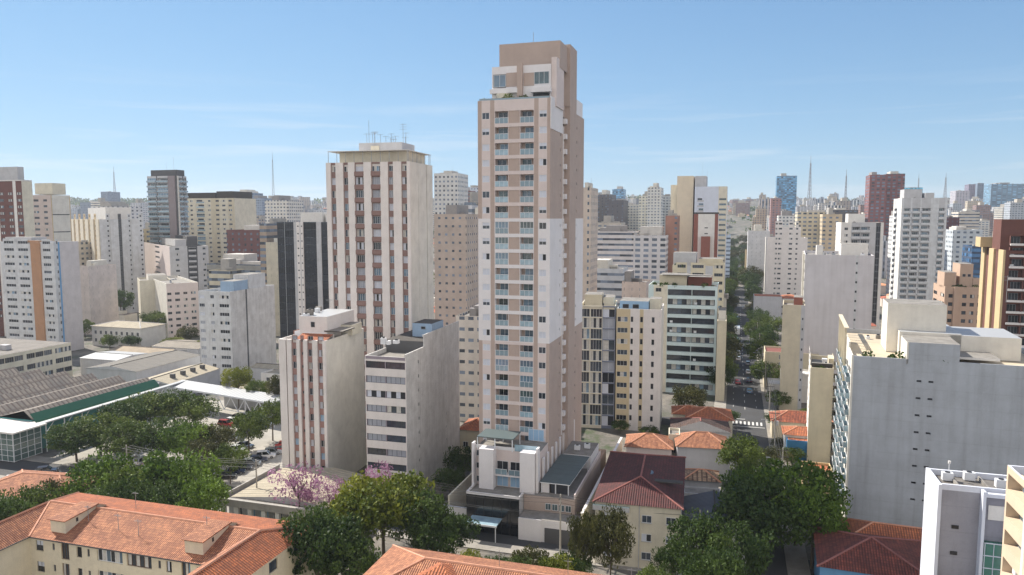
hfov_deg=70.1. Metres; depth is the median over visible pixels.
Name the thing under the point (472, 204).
apartment block
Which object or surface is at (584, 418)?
window
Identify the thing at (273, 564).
window
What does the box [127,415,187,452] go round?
tree
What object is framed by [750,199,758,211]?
apartment block
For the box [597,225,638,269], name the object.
apartment block
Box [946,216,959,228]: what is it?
apartment block
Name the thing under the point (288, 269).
window
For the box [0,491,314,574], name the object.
apartment house
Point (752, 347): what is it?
tree
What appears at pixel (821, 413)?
beige slim block
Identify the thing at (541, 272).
window
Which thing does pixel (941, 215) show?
window
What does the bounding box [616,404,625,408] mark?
window
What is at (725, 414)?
tiled house
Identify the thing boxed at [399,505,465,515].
garden wall
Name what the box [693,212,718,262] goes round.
red framed tower
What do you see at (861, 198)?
apartment block
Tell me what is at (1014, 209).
apartment block
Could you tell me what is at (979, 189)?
apartment block
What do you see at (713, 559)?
tree
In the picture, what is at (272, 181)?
lattice mast
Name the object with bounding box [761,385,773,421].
power pole
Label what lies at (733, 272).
tree
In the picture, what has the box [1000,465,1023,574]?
peach block
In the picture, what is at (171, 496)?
tree
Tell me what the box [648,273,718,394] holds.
balcony block
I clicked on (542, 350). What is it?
window
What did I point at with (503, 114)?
window
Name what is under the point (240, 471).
car
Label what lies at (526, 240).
window
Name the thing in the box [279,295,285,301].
window
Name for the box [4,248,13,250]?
window
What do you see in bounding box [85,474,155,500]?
tree
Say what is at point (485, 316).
window
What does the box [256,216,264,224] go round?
apartment block
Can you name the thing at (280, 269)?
window
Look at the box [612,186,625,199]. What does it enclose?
apartment block
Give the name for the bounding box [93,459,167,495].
tree
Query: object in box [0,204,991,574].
ground
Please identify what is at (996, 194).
apartment block
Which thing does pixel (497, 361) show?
window
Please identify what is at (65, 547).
window
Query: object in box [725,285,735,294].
tree
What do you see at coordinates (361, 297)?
window
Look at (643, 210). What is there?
apartment block
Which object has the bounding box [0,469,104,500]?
tiled house
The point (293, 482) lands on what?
tree
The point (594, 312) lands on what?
window
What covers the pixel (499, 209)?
window
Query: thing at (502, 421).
window
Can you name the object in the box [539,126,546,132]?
window
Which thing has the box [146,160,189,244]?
glass balcony tower
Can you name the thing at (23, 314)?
window
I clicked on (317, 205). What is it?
apartment block
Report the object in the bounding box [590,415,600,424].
window
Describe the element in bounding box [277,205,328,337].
office block
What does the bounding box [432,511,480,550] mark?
tree
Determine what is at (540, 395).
window
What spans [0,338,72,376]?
industrial building
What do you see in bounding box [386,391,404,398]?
window
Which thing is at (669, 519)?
window
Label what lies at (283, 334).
window
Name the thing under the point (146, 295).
blank cream block
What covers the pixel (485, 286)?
window
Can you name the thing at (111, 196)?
apartment block
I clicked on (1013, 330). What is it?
window
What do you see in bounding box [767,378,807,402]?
white annex
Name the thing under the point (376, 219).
window
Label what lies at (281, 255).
window
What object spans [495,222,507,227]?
window
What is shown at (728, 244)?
apartment block
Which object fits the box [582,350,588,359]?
window
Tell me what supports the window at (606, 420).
in the glazed block at (599, 315)
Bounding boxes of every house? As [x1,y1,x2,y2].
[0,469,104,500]
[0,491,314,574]
[119,310,137,320]
[261,369,279,382]
[363,544,635,574]
[460,417,478,454]
[592,451,685,571]
[624,433,673,454]
[670,417,730,438]
[671,405,698,417]
[674,431,728,480]
[685,406,734,437]
[685,468,720,487]
[753,294,781,325]
[769,410,833,438]
[781,294,793,325]
[781,426,833,451]
[801,461,832,493]
[813,526,920,574]
[842,517,921,543]
[871,323,875,329]
[880,296,885,305]
[881,283,885,292]
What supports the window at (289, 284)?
in the office block at (303, 264)
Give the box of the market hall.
[0,367,183,461]
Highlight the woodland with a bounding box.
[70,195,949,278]
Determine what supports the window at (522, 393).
in the apartment tower at (530, 188)
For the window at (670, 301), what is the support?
in the balcony block at (690, 302)
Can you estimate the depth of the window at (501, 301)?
136.65 m
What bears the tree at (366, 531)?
on the ground
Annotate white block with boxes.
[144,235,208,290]
[198,272,276,381]
[801,243,873,385]
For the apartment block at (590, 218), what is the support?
on the ground
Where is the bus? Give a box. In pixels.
[735,325,739,334]
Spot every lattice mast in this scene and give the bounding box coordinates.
[113,166,115,191]
[272,158,274,195]
[807,161,811,197]
[844,170,846,197]
[943,177,946,197]
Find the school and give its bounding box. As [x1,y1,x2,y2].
[216,464,376,519]
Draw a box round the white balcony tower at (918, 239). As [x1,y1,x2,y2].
[889,189,947,299]
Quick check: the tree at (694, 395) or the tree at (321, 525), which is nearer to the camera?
the tree at (321, 525)
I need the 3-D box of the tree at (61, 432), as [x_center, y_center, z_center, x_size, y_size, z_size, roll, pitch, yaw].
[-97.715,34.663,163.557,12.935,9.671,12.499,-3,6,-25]
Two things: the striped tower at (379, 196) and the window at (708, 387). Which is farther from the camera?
the window at (708, 387)
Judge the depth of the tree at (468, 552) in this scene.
98.60 m
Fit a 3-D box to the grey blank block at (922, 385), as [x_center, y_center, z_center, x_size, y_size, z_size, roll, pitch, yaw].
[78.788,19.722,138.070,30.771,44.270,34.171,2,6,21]
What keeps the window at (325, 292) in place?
in the office block at (303, 264)
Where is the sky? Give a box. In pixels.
[0,0,1023,201]
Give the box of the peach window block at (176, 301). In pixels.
[153,276,199,337]
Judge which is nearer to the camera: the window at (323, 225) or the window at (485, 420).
the window at (485, 420)
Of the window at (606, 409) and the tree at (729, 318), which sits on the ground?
the tree at (729, 318)
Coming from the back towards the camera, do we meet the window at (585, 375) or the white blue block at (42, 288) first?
the white blue block at (42, 288)
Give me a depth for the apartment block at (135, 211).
631.09 m
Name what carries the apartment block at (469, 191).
on the ground
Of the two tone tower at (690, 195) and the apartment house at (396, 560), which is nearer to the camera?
the apartment house at (396, 560)
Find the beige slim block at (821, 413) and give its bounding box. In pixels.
[806,346,837,462]
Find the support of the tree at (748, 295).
on the ground
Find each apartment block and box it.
[78,240,91,264]
[80,201,97,218]
[80,260,118,334]
[90,201,141,218]
[91,198,104,206]
[101,191,120,201]
[131,199,148,228]
[143,222,149,242]
[207,251,260,288]
[209,258,244,288]
[226,225,260,260]
[240,189,262,197]
[252,195,271,215]
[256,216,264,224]
[259,218,285,283]
[265,195,302,222]
[266,238,279,335]
[310,204,321,208]
[434,171,467,213]
[434,205,478,326]
[456,304,478,420]
[464,192,477,213]
[468,185,477,191]
[468,188,474,201]
[582,182,597,301]
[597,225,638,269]
[597,259,627,306]
[598,190,615,221]
[598,216,624,230]
[607,199,627,224]
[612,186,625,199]
[622,270,649,297]
[628,203,638,230]
[633,226,667,282]
[638,191,646,233]
[647,183,663,225]
[663,194,670,233]
[665,210,679,272]
[724,290,728,306]
[725,234,730,277]
[733,201,740,213]
[736,201,749,215]
[747,225,769,288]
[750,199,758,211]
[752,205,766,229]
[759,196,769,214]
[766,215,769,230]
[769,196,781,235]
[775,173,796,214]
[777,210,794,226]
[793,205,812,214]
[795,210,825,250]
[802,197,811,204]
[818,200,830,209]
[818,208,841,250]
[825,202,842,209]
[825,204,857,221]
[827,194,838,200]
[832,198,851,209]
[856,195,864,203]
[858,205,863,213]
[864,172,886,235]
[881,236,887,277]
[884,171,904,236]
[886,211,892,293]
[904,187,922,192]
[944,226,982,270]
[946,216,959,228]
[949,190,969,209]
[950,201,961,211]
[951,209,979,229]
[962,244,981,277]
[964,184,975,198]
[965,199,981,209]
[969,196,982,201]
[972,202,990,220]
[975,183,983,198]
[979,219,989,236]
[983,183,1023,208]
[989,213,993,232]
[993,204,1003,222]
[1003,199,1023,218]
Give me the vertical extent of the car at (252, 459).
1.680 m
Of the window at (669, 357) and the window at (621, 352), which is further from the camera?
the window at (669, 357)
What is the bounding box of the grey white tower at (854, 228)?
[835,214,883,329]
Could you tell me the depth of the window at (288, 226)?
303.32 m
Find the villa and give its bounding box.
[90,320,166,346]
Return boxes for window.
[0,192,23,316]
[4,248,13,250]
[5,357,13,362]
[7,291,16,293]
[14,355,22,360]
[15,366,23,370]
[18,248,27,250]
[20,277,29,279]
[22,313,31,315]
[26,353,34,358]
[27,363,34,369]
[34,199,70,235]
[35,351,42,356]
[36,361,43,367]
[36,540,43,550]
[38,561,44,571]
[44,349,51,355]
[45,360,51,365]
[45,370,52,374]
[55,347,62,352]
[56,357,62,363]
[56,367,63,372]
[62,543,69,559]
[63,346,70,351]
[63,563,69,574]
[64,356,70,361]
[64,366,71,371]
[78,547,81,556]
[79,215,143,274]
[98,549,122,563]
[99,571,122,574]
[128,554,151,568]
[158,178,187,234]
[167,561,171,571]
[182,563,189,574]
[208,200,232,261]
[219,295,228,298]
[220,304,228,307]
[220,321,229,324]
[221,347,230,350]
[222,364,230,367]
[269,558,276,572]
[277,223,283,229]
[277,230,283,236]
[277,237,284,243]
[278,245,284,251]
[278,252,284,258]
[278,259,284,265]
[278,267,284,272]
[279,274,285,280]
[279,281,285,287]
[279,288,285,294]
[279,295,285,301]
[279,303,286,308]
[280,310,286,316]
[280,317,286,323]
[280,324,286,330]
[280,331,286,337]
[285,223,293,229]
[285,230,293,236]
[285,237,293,243]
[285,245,293,251]
[285,252,293,258]
[286,259,294,265]
[286,267,294,273]
[286,274,294,280]
[286,281,294,287]
[286,288,294,294]
[287,296,295,302]
[287,303,295,309]
[287,310,295,316]
[287,317,295,323]
[288,324,295,330]
[303,223,315,229]
[304,230,315,236]
[304,238,316,244]
[304,245,316,251]
[304,252,316,258]
[304,260,316,266]
[305,267,316,273]
[305,274,316,280]
[305,282,317,288]
[305,289,317,295]
[305,296,317,302]
[306,303,317,309]
[321,223,326,236]
[322,238,327,244]
[322,245,327,251]
[322,253,327,258]
[322,260,327,266]
[322,267,327,273]
[323,275,328,281]
[323,282,328,288]
[323,289,328,295]
[323,297,328,303]
[323,304,328,309]
[356,166,362,170]
[356,177,363,184]
[356,190,363,197]
[356,203,363,210]
[357,216,363,223]
[357,229,364,236]
[357,242,364,248]
[357,255,364,261]
[358,268,364,274]
[358,281,365,287]
[358,293,365,300]
[358,306,365,312]
[359,319,365,325]
[366,361,384,368]
[367,375,384,382]
[367,390,384,397]
[367,404,385,411]
[368,419,385,426]
[368,433,385,440]
[368,447,385,454]
[368,462,385,469]
[372,166,379,170]
[372,177,379,183]
[373,190,379,196]
[373,203,380,210]
[373,216,380,223]
[373,229,380,236]
[374,242,380,249]
[374,255,381,262]
[374,268,381,275]
[374,281,381,287]
[375,294,381,300]
[375,307,381,313]
[375,319,382,326]
[375,332,382,338]
[375,345,382,350]
[386,362,404,369]
[386,377,404,384]
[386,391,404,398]
[387,406,404,413]
[387,420,405,427]
[387,435,405,442]
[387,449,405,456]
[388,464,405,471]
[389,166,408,327]
[482,113,488,118]
[482,128,488,134]
[482,144,488,150]
[482,160,488,166]
[482,176,488,181]
[482,191,489,197]
[482,207,489,212]
[483,222,489,228]
[483,238,489,243]
[483,253,489,259]
[483,268,489,274]
[483,284,489,289]
[483,299,489,304]
[483,314,489,320]
[483,329,489,335]
[483,344,489,350]
[483,359,489,364]
[483,374,489,379]
[483,389,489,394]
[483,403,489,409]
[483,418,489,424]
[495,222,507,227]
[495,237,507,242]
[495,253,507,258]
[495,359,507,364]
[497,160,506,164]
[497,175,506,180]
[497,207,506,211]
[497,460,507,472]
[497,476,507,486]
[498,314,506,319]
[499,112,507,117]
[499,128,507,133]
[499,191,507,196]
[499,299,507,304]
[499,344,507,349]
[499,374,507,379]
[499,389,507,394]
[499,404,507,409]
[500,144,507,148]
[500,268,507,273]
[500,283,507,289]
[500,329,507,334]
[500,419,507,424]
[510,462,519,470]
[510,477,519,487]
[520,222,532,227]
[520,360,532,366]
[520,375,532,381]
[520,390,532,396]
[522,111,531,116]
[522,159,531,164]
[522,191,531,196]
[522,253,531,258]
[522,315,530,320]
[522,406,530,411]
[523,345,532,351]
[524,206,532,211]
[524,238,532,243]
[524,284,532,289]
[524,299,532,305]
[525,127,533,132]
[525,143,533,148]
[525,175,533,180]
[525,269,532,274]
[525,330,532,336]
[525,421,532,426]
[528,429,543,441]
[538,393,545,398]
[538,408,544,413]
[538,423,544,428]
[539,110,546,116]
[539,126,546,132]
[539,142,546,148]
[539,159,546,165]
[539,175,546,181]
[539,191,545,196]
[539,207,545,212]
[539,223,545,228]
[539,238,545,244]
[539,254,545,260]
[539,270,545,275]
[539,285,545,291]
[539,301,545,306]
[539,316,545,322]
[539,332,545,337]
[539,347,545,353]
[539,362,545,368]
[539,377,545,383]
[545,503,550,509]
[552,504,557,510]
[559,118,576,398]
[565,506,570,512]
[581,404,588,413]
[581,415,588,424]
[582,309,589,316]
[582,318,589,327]
[582,329,589,338]
[582,340,588,348]
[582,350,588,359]
[582,361,588,370]
[582,372,588,381]
[582,383,588,392]
[582,394,588,402]
[590,329,601,338]
[590,340,601,349]
[590,351,601,360]
[590,361,600,371]
[590,372,600,381]
[590,383,600,392]
[590,394,600,403]
[590,405,600,414]
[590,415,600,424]
[591,309,601,316]
[591,318,601,327]
[602,362,613,371]
[602,373,613,382]
[602,384,613,393]
[602,394,613,403]
[602,405,613,414]
[602,416,613,425]
[603,309,614,316]
[603,318,614,327]
[603,329,614,338]
[603,340,614,349]
[603,351,613,360]
[616,393,626,397]
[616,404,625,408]
[616,415,625,419]
[617,317,627,321]
[617,328,627,332]
[617,339,626,343]
[617,350,626,354]
[617,360,626,365]
[617,371,626,376]
[617,382,626,387]
[640,552,650,560]
[641,515,651,523]
[641,533,651,542]
[666,382,688,387]
[666,517,675,525]
[667,327,690,332]
[667,336,689,341]
[667,345,689,351]
[667,354,689,360]
[667,364,689,369]
[667,373,689,378]
[668,289,691,294]
[668,299,690,304]
[668,308,690,313]
[668,317,690,323]
[690,384,712,389]
[691,337,713,342]
[691,346,712,352]
[691,356,712,361]
[691,365,712,370]
[691,374,709,380]
[692,265,703,267]
[692,299,714,305]
[692,309,714,314]
[692,318,713,324]
[692,328,713,333]
[693,290,714,295]
[714,273,722,276]
[719,198,725,215]
[794,223,797,279]
[874,226,880,277]
[893,209,943,282]
[1006,304,1015,310]
[1007,326,1016,333]
[1008,293,1017,299]
[1008,315,1017,322]
[1009,270,1017,277]
[1010,282,1019,288]
[1011,237,1019,242]
[1012,259,1021,265]
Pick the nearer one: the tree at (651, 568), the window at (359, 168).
the tree at (651, 568)
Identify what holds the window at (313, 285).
in the office block at (303, 264)
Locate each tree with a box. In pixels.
[0,481,61,511]
[0,494,38,520]
[35,476,77,502]
[42,419,107,461]
[53,449,134,497]
[65,412,133,454]
[83,319,95,337]
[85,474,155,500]
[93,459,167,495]
[94,419,155,465]
[95,398,156,424]
[99,334,120,346]
[117,289,134,310]
[119,335,141,344]
[119,389,180,426]
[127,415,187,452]
[129,478,192,505]
[130,446,223,504]
[138,310,165,326]
[144,388,201,422]
[155,420,215,457]
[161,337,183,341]
[166,394,221,424]
[173,474,232,511]
[174,324,199,339]
[184,436,230,466]
[188,421,237,446]
[210,441,251,483]
[220,365,254,408]
[229,410,267,450]
[244,379,269,405]
[252,396,280,440]
[264,374,279,394]
[265,460,328,518]
[276,513,317,556]
[278,504,364,574]
[309,490,385,547]
[311,533,381,574]
[312,475,344,502]
[329,469,434,555]
[362,460,393,531]
[383,487,453,546]
[406,507,460,553]
[430,466,465,493]
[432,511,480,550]
[442,445,471,476]
[460,548,482,557]
[484,552,509,561]
[507,544,553,565]
[507,554,532,564]
[536,553,576,569]
[556,550,594,572]
[566,509,603,565]
[587,503,635,574]
[610,419,630,433]
[636,563,673,574]
[638,425,659,433]
[650,545,689,574]
[663,506,740,569]
[670,384,707,406]
[674,542,748,574]
[693,517,778,574]
[705,365,735,385]
[712,472,821,562]
[715,432,765,470]
[718,465,782,519]
[725,276,738,287]
[725,278,739,289]
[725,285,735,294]
[725,355,738,376]
[726,293,739,308]
[726,304,734,311]
[726,311,739,323]
[726,320,737,336]
[726,331,741,340]
[726,335,742,357]
[726,349,736,360]
[727,314,737,328]
[730,238,738,245]
[730,246,739,253]
[730,250,740,257]
[730,261,738,267]
[730,265,739,270]
[730,269,739,277]
[731,410,740,419]
[734,452,783,486]
[737,235,747,241]
[737,266,763,280]
[738,270,762,284]
[739,245,746,249]
[740,259,744,267]
[742,320,773,335]
[742,337,778,359]
[744,279,761,289]
[744,283,760,292]
[744,289,763,302]
[745,302,752,309]
[747,306,771,321]
[748,324,780,348]
[749,358,780,379]
[751,313,781,330]
[751,456,850,545]
[760,445,795,464]
[764,413,769,422]
[765,389,791,409]
[769,437,783,447]
[770,485,853,568]
[784,446,807,457]
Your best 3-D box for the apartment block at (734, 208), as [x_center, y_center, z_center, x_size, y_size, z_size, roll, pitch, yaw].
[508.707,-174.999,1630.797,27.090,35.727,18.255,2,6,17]
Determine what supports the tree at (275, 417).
on the car park
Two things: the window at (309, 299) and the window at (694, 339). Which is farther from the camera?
the window at (309, 299)
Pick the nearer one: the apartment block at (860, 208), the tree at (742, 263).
the tree at (742, 263)
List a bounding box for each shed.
[80,351,146,374]
[86,350,200,381]
[108,345,187,352]
[148,363,219,397]
[152,340,200,359]
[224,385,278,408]
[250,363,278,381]
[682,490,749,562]
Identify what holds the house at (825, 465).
on the ground
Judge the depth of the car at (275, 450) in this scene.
169.57 m
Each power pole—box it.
[252,460,259,500]
[559,494,561,553]
[755,363,768,395]
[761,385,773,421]
[761,411,780,450]
[766,448,788,466]
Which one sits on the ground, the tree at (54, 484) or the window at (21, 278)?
the tree at (54, 484)
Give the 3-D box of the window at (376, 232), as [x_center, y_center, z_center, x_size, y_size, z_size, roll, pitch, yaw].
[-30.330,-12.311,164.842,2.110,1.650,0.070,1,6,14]
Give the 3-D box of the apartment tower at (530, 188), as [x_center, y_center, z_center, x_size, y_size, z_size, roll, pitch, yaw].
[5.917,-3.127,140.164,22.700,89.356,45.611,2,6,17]
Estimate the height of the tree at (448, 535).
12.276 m
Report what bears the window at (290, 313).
in the office block at (303, 264)
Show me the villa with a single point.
(150, 334)
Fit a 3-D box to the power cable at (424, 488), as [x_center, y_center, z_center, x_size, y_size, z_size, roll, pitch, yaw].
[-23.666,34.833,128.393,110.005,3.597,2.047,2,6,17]
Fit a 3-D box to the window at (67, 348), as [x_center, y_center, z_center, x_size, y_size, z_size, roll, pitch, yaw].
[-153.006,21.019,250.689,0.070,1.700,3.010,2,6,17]
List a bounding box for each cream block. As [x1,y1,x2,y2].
[137,273,169,321]
[763,346,818,387]
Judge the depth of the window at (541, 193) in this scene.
131.50 m
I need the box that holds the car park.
[55,400,281,481]
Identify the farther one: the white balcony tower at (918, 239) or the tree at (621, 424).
the white balcony tower at (918, 239)
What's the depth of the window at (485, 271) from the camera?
135.99 m
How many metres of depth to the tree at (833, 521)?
111.94 m
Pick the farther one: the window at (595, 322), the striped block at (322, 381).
the window at (595, 322)
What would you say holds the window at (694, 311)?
in the balcony block at (690, 302)
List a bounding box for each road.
[0,460,813,574]
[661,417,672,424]
[722,257,784,556]
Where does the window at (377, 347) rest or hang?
in the striped tower at (379, 196)
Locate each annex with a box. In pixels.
[669,428,679,455]
[684,486,719,495]
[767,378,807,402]
[802,369,807,385]
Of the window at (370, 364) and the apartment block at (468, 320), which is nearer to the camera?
the window at (370, 364)
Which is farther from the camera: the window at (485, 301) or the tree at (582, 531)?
the window at (485, 301)
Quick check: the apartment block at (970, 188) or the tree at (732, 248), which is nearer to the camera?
the tree at (732, 248)
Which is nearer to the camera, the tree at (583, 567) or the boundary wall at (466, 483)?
the tree at (583, 567)
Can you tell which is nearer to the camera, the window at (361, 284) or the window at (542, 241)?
the window at (542, 241)
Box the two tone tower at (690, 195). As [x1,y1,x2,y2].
[670,175,727,289]
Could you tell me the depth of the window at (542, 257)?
132.55 m
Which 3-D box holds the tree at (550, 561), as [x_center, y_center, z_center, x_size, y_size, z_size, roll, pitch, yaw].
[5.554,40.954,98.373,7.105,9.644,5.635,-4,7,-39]
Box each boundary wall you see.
[448,473,471,506]
[581,437,622,522]
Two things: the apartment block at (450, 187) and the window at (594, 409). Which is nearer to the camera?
the window at (594, 409)
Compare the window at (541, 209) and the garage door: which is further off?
the window at (541, 209)
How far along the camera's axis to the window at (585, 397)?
191.30 m
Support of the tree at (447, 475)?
on the ground
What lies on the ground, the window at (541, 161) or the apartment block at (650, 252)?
the apartment block at (650, 252)
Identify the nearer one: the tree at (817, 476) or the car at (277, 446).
the tree at (817, 476)
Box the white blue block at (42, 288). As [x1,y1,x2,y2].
[0,237,83,350]
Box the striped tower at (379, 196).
[326,124,433,453]
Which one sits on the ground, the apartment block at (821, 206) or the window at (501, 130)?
the apartment block at (821, 206)
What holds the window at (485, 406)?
in the apartment tower at (530, 188)
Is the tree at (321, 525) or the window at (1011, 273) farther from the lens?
the window at (1011, 273)
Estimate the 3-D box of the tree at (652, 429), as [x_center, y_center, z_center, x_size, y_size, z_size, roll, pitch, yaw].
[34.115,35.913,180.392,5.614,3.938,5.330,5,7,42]
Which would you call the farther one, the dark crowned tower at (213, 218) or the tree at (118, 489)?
the dark crowned tower at (213, 218)
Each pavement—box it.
[0,475,681,574]
[22,455,682,537]
[714,374,726,489]
[747,292,810,574]
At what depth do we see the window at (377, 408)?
140.82 m
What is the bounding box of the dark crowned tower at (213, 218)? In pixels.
[187,191,256,262]
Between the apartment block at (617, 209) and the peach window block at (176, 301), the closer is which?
the peach window block at (176, 301)
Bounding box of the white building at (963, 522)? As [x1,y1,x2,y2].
[920,461,1006,574]
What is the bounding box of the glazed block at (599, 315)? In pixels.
[581,292,616,428]
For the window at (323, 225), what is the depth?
299.64 m
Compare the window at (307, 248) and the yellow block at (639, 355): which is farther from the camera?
the window at (307, 248)
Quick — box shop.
[786,437,806,460]
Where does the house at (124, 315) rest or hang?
on the ground
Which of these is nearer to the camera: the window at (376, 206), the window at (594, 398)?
the window at (376, 206)
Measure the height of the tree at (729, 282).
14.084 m
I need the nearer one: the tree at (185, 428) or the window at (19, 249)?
the tree at (185, 428)
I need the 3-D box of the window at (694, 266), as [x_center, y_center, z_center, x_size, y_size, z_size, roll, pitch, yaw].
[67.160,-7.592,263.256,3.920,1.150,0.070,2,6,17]
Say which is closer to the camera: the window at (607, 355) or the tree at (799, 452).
the tree at (799, 452)
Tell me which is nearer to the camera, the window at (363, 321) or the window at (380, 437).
the window at (380, 437)
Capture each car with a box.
[36,465,58,471]
[133,455,145,464]
[215,470,236,478]
[217,419,232,426]
[227,467,245,474]
[236,462,252,470]
[237,440,254,448]
[244,457,260,465]
[250,454,267,461]
[256,450,275,458]
[265,447,281,454]
[273,444,281,449]
[746,377,751,382]
[746,388,752,393]
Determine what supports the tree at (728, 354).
on the ground
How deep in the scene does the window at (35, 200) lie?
372.32 m
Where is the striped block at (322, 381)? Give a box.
[278,299,365,471]
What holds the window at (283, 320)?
in the office block at (303, 264)
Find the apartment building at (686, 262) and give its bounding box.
[672,252,724,314]
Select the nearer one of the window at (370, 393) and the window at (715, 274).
the window at (370, 393)
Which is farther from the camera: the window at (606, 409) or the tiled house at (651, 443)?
the window at (606, 409)
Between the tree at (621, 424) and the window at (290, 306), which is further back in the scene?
the window at (290, 306)
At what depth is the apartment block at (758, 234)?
562.78 m
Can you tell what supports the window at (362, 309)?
in the striped tower at (379, 196)
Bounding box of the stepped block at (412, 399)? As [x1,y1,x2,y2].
[365,319,459,496]
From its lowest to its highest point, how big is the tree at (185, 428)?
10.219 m
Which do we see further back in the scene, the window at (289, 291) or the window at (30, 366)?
the window at (289, 291)
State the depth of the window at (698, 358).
227.51 m
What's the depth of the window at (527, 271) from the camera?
134.68 m
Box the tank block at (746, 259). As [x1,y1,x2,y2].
[745,250,746,268]
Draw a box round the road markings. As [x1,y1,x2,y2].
[733,312,761,427]
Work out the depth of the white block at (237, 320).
246.83 m
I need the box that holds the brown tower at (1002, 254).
[975,219,1023,347]
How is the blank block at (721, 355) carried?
on the ground
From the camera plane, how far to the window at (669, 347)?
229.47 m
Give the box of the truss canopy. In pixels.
[166,380,279,426]
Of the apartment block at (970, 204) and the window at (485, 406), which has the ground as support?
the apartment block at (970, 204)
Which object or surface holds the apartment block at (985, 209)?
on the ground
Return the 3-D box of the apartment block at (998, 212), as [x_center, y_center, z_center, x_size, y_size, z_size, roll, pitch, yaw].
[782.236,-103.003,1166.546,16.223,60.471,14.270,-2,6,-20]
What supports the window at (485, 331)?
in the apartment tower at (530, 188)
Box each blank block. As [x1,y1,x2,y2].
[715,307,726,400]
[832,277,1023,526]
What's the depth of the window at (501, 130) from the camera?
133.63 m
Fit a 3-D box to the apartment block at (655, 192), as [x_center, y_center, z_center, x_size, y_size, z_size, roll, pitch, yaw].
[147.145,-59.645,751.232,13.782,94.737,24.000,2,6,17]
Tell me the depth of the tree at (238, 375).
208.05 m
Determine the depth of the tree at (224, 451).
149.34 m
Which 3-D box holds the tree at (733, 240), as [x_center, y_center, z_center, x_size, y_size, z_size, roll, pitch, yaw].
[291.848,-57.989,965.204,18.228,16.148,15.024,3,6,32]
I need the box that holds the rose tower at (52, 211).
[33,183,71,240]
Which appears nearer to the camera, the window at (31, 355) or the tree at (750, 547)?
the tree at (750, 547)
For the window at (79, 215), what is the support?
in the ribbed tower at (113, 235)
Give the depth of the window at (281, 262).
305.78 m
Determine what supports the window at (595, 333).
in the glazed block at (599, 315)
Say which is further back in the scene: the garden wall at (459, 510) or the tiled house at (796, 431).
the tiled house at (796, 431)
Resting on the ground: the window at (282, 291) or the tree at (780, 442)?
the tree at (780, 442)
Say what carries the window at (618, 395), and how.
in the yellow block at (639, 355)
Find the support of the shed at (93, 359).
on the ground
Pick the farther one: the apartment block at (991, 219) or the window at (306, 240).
the apartment block at (991, 219)
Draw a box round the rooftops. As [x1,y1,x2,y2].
[310,203,990,274]
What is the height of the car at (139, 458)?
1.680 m
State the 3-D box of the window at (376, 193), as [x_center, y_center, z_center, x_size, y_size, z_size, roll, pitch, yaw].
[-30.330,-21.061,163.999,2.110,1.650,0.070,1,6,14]
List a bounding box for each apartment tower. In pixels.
[466,32,605,545]
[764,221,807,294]
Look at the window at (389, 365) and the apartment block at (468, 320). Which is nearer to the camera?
the window at (389, 365)
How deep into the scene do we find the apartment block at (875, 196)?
687.84 m
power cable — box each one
[122,445,698,528]
[749,293,787,460]
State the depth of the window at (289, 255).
304.51 m
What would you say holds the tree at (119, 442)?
on the car park
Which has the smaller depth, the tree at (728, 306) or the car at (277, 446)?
the car at (277, 446)
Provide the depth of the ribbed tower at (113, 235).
419.71 m
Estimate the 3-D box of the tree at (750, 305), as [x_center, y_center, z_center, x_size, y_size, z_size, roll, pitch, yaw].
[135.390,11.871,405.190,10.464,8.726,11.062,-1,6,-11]
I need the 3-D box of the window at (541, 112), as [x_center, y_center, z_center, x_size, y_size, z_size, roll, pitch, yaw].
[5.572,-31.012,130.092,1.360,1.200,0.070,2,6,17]
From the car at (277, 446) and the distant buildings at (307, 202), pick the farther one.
the distant buildings at (307, 202)
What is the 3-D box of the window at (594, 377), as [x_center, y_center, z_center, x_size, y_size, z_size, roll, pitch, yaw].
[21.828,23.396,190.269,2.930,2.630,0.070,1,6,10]
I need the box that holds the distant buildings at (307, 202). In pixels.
[70,194,993,237]
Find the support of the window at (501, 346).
in the apartment tower at (530, 188)
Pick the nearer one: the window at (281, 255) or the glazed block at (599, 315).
the glazed block at (599, 315)
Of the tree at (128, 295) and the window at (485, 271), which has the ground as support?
the tree at (128, 295)
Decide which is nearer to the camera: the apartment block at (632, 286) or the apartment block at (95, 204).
the apartment block at (632, 286)
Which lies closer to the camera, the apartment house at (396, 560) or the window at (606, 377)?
the apartment house at (396, 560)
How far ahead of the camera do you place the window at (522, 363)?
135.36 m
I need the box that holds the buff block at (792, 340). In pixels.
[779,295,804,410]
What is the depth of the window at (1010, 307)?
191.65 m
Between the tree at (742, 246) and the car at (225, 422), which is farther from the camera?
the tree at (742, 246)
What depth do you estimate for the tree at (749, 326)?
314.62 m
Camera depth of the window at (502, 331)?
137.19 m
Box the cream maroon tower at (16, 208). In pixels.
[0,167,34,335]
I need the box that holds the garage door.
[544,528,572,545]
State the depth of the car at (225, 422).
192.53 m
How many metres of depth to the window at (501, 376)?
138.03 m
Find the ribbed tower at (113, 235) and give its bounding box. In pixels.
[71,207,144,312]
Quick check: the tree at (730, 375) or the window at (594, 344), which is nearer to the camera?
the window at (594, 344)
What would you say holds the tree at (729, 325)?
on the ground
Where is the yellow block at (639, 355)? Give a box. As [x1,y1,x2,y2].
[615,297,663,430]
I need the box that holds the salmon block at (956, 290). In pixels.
[933,262,979,326]
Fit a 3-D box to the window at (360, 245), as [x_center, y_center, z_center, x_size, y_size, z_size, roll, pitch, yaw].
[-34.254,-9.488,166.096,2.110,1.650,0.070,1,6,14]

